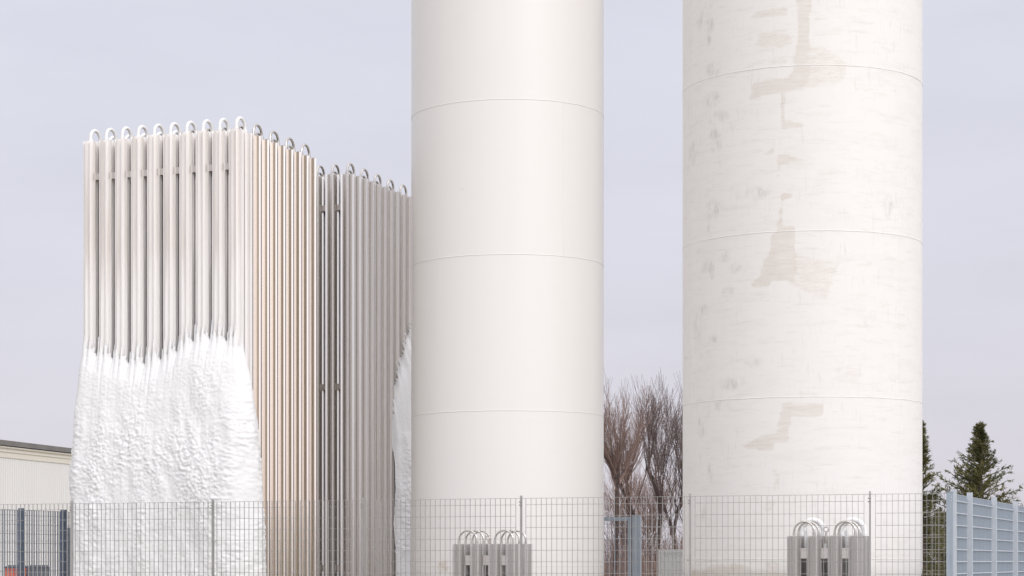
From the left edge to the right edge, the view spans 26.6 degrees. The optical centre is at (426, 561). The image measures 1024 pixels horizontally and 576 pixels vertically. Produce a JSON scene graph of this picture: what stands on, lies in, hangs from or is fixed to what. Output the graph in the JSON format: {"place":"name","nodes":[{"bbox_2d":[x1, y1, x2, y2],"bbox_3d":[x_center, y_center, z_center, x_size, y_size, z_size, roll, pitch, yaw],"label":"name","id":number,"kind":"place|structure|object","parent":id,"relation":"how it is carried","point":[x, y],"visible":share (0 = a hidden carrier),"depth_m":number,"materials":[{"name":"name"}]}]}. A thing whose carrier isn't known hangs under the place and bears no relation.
{"place":"outdoors","nodes":[
{"label":"outdoors","id":0,"kind":"place"},
{"bbox_2d":[0,440,71,575],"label":"storage shed","id":1,"kind":"structure","parent":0,"point":[32,475],"depth_m":87.59,"materials":[{"name":"beige metal"}]},
{"bbox_2d":[67,528,69,575],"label":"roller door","id":2,"kind":"structure","parent":1,"relation":"in","point":[67,528],"depth_m":90.73,"materials":[{"name":"grey metal"}]},
{"bbox_2d":[411,0,603,575],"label":"storage tank","id":3,"kind":"object","parent":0,"point":[507,248],"visible":0.97,"depth_m":27.86,"materials":[{"name":"white metal"}]},
{"bbox_2d":[0,0,1023,561],"label":"sky","id":4,"kind":"structure","parent":0,"point":[333,77],"materials":[{"name":"white"}]},
{"bbox_2d":[682,0,922,575],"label":"storage tank","id":5,"kind":"object","parent":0,"point":[802,249],"visible":0.94,"depth_m":26.37,"materials":[{"name":"metal"}]},
{"label":"ground","id":6,"kind":"structure","parent":0,"visible":0},
{"bbox_2d":[5,565,26,575],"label":"wheeled bin","id":7,"kind":"object","parent":6,"relation":"on","point":[13,570],"visible":0.45,"depth_m":59.71,"materials":[{"name":"red plastic"}]},
{"bbox_2d":[0,508,69,575],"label":"fence","id":8,"kind":"object","parent":6,"relation":"on","point":[65,517],"visible":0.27,"depth_m":31.22,"materials":[{"name":"grey metal"}]},
{"bbox_2d":[26,565,49,575],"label":"wheeled bin","id":9,"kind":"object","parent":6,"relation":"on","point":[39,570],"visible":0.52,"depth_m":59.91,"materials":[{"name":"grey plastic"}]},
{"bbox_2d":[0,491,945,575],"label":"fence","id":10,"kind":"object","parent":6,"relation":"on","point":[71,503],"visible":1,"depth_m":25.54,"materials":[{"name":"grey metal"}]},
{"bbox_2d":[604,515,641,575],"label":"yard gate","id":11,"kind":"structure","parent":6,"relation":"on","point":[636,545],"depth_m":33.45,"materials":[{"name":"grey metal"}]},
{"bbox_2d":[604,372,656,575],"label":"bare tree","id":12,"kind":"object","parent":6,"relation":"on","point":[612,460],"visible":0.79,"depth_m":50.01,"materials":[{"name":"brown plant"}]},
{"bbox_2d":[604,455,673,560],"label":"bare tree","id":13,"kind":"object","parent":6,"relation":"on","point":[607,500],"visible":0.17,"depth_m":72.12,"materials":[{"name":"brown plant"}]},
{"bbox_2d":[604,379,677,570],"bbox_3d":[5.375,-1.766,57.793,2.233,6.751,3.084,0,0,31],"label":"bare tree","id":14,"kind":"object","parent":6,"relation":"on","point":[628,473],"visible":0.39,"depth_m":57.94,"materials":[{"name":"brown plant"}]},
{"bbox_2d":[604,463,681,571],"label":"bare tree","id":15,"kind":"object","parent":6,"relation":"on","point":[647,495],"visible":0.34,"depth_m":65.78,"materials":[{"name":"brown plant"}]},
{"bbox_2d":[604,527,682,575],"bbox_3d":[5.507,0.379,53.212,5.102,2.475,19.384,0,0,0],"label":"undergrowth","id":16,"kind":"object","parent":6,"relation":"on","point":[621,567],"visible":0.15,"depth_m":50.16,"materials":[{"name":"brown plant"}]},
{"bbox_2d":[623,367,682,570],"bbox_3d":[5.598,-1.481,52.165,1.660,6.176,2.429,0,0,-28],"label":"bare tree","id":17,"kind":"object","parent":6,"relation":"on","point":[650,451],"visible":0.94,"depth_m":51.90,"materials":[{"name":"brown plant"}]},
{"bbox_2d":[629,372,682,557],"bbox_3d":[6.197,-1.541,53.826,2.424,6.283,2.385,0,0,31],"label":"bare tree","id":18,"kind":"object","parent":6,"relation":"on","point":[678,465],"visible":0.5,"depth_m":53.86,"materials":[{"name":"brown plant"}]},
{"bbox_2d":[631,404,682,547],"bbox_3d":[7.196,-1.535,60.131,2.897,6.295,2.155,0,0,-42],"label":"bare tree","id":19,"kind":"object","parent":6,"relation":"on","point":[676,477],"visible":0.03,"depth_m":59.96,"materials":[{"name":"brown plant"}]},
{"bbox_2d":[645,511,945,575],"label":"fence","id":20,"kind":"object","parent":6,"relation":"on","point":[664,544],"visible":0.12,"depth_m":33.31,"materials":[{"name":"grey metal"}]},
{"bbox_2d":[658,549,683,575],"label":"electrical cabinet","id":21,"kind":"object","parent":20,"relation":"attached to","point":[678,556],"visible":0.59,"depth_m":33.31,"materials":[{"name":"grey metal"}]},
{"bbox_2d":[921,419,945,575],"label":"cedar tree","id":22,"kind":"object","parent":6,"relation":"on","point":[927,522],"visible":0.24,"depth_m":41.92,"materials":[{"name":"green plant"}]},
{"bbox_2d":[926,507,945,574],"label":"cedar tree","id":23,"kind":"object","parent":6,"relation":"on","point":[944,529],"visible":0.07,"depth_m":49.93,"materials":[{"name":"green plant"}]},
{"bbox_2d":[923,421,1022,575],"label":"cedar tree","id":24,"kind":"object","parent":6,"relation":"on","point":[974,479],"visible":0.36,"depth_m":45.94,"materials":[{"name":"green plant"}]},
{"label":"concrete pad","id":25,"kind":"structure","parent":0,"visible":0},
{"bbox_2d":[68,116,315,575],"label":"finned evaporator","id":26,"kind":"object","parent":25,"relation":"on","point":[197,378],"visible":0.97,"depth_m":28.80,"materials":[{"name":"metal"}]},
{"bbox_2d":[316,163,410,575],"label":"finned evaporator","id":27,"kind":"object","parent":25,"relation":"on","point":[363,338],"visible":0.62,"depth_m":32.06,"materials":[{"name":"grey metal"}]},
{"bbox_2d":[452,529,531,575],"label":"finned evaporator","id":28,"kind":"object","parent":25,"relation":"on","point":[458,563],"visible":0.85,"depth_m":26.34,"materials":[{"name":"silver metal"}]},
{"bbox_2d":[787,517,868,575],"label":"finned evaporator","id":29,"kind":"object","parent":25,"relation":"on","point":[837,558],"visible":0.89,"depth_m":24.75,"materials":[{"name":"silver metal"}]},
{"bbox_2d":[946,489,1023,575],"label":"fence","id":30,"kind":"object","parent":25,"relation":"on","point":[984,537],"visible":1,"depth_m":25.35,"materials":[{"name":"grey metal"}]}
]}

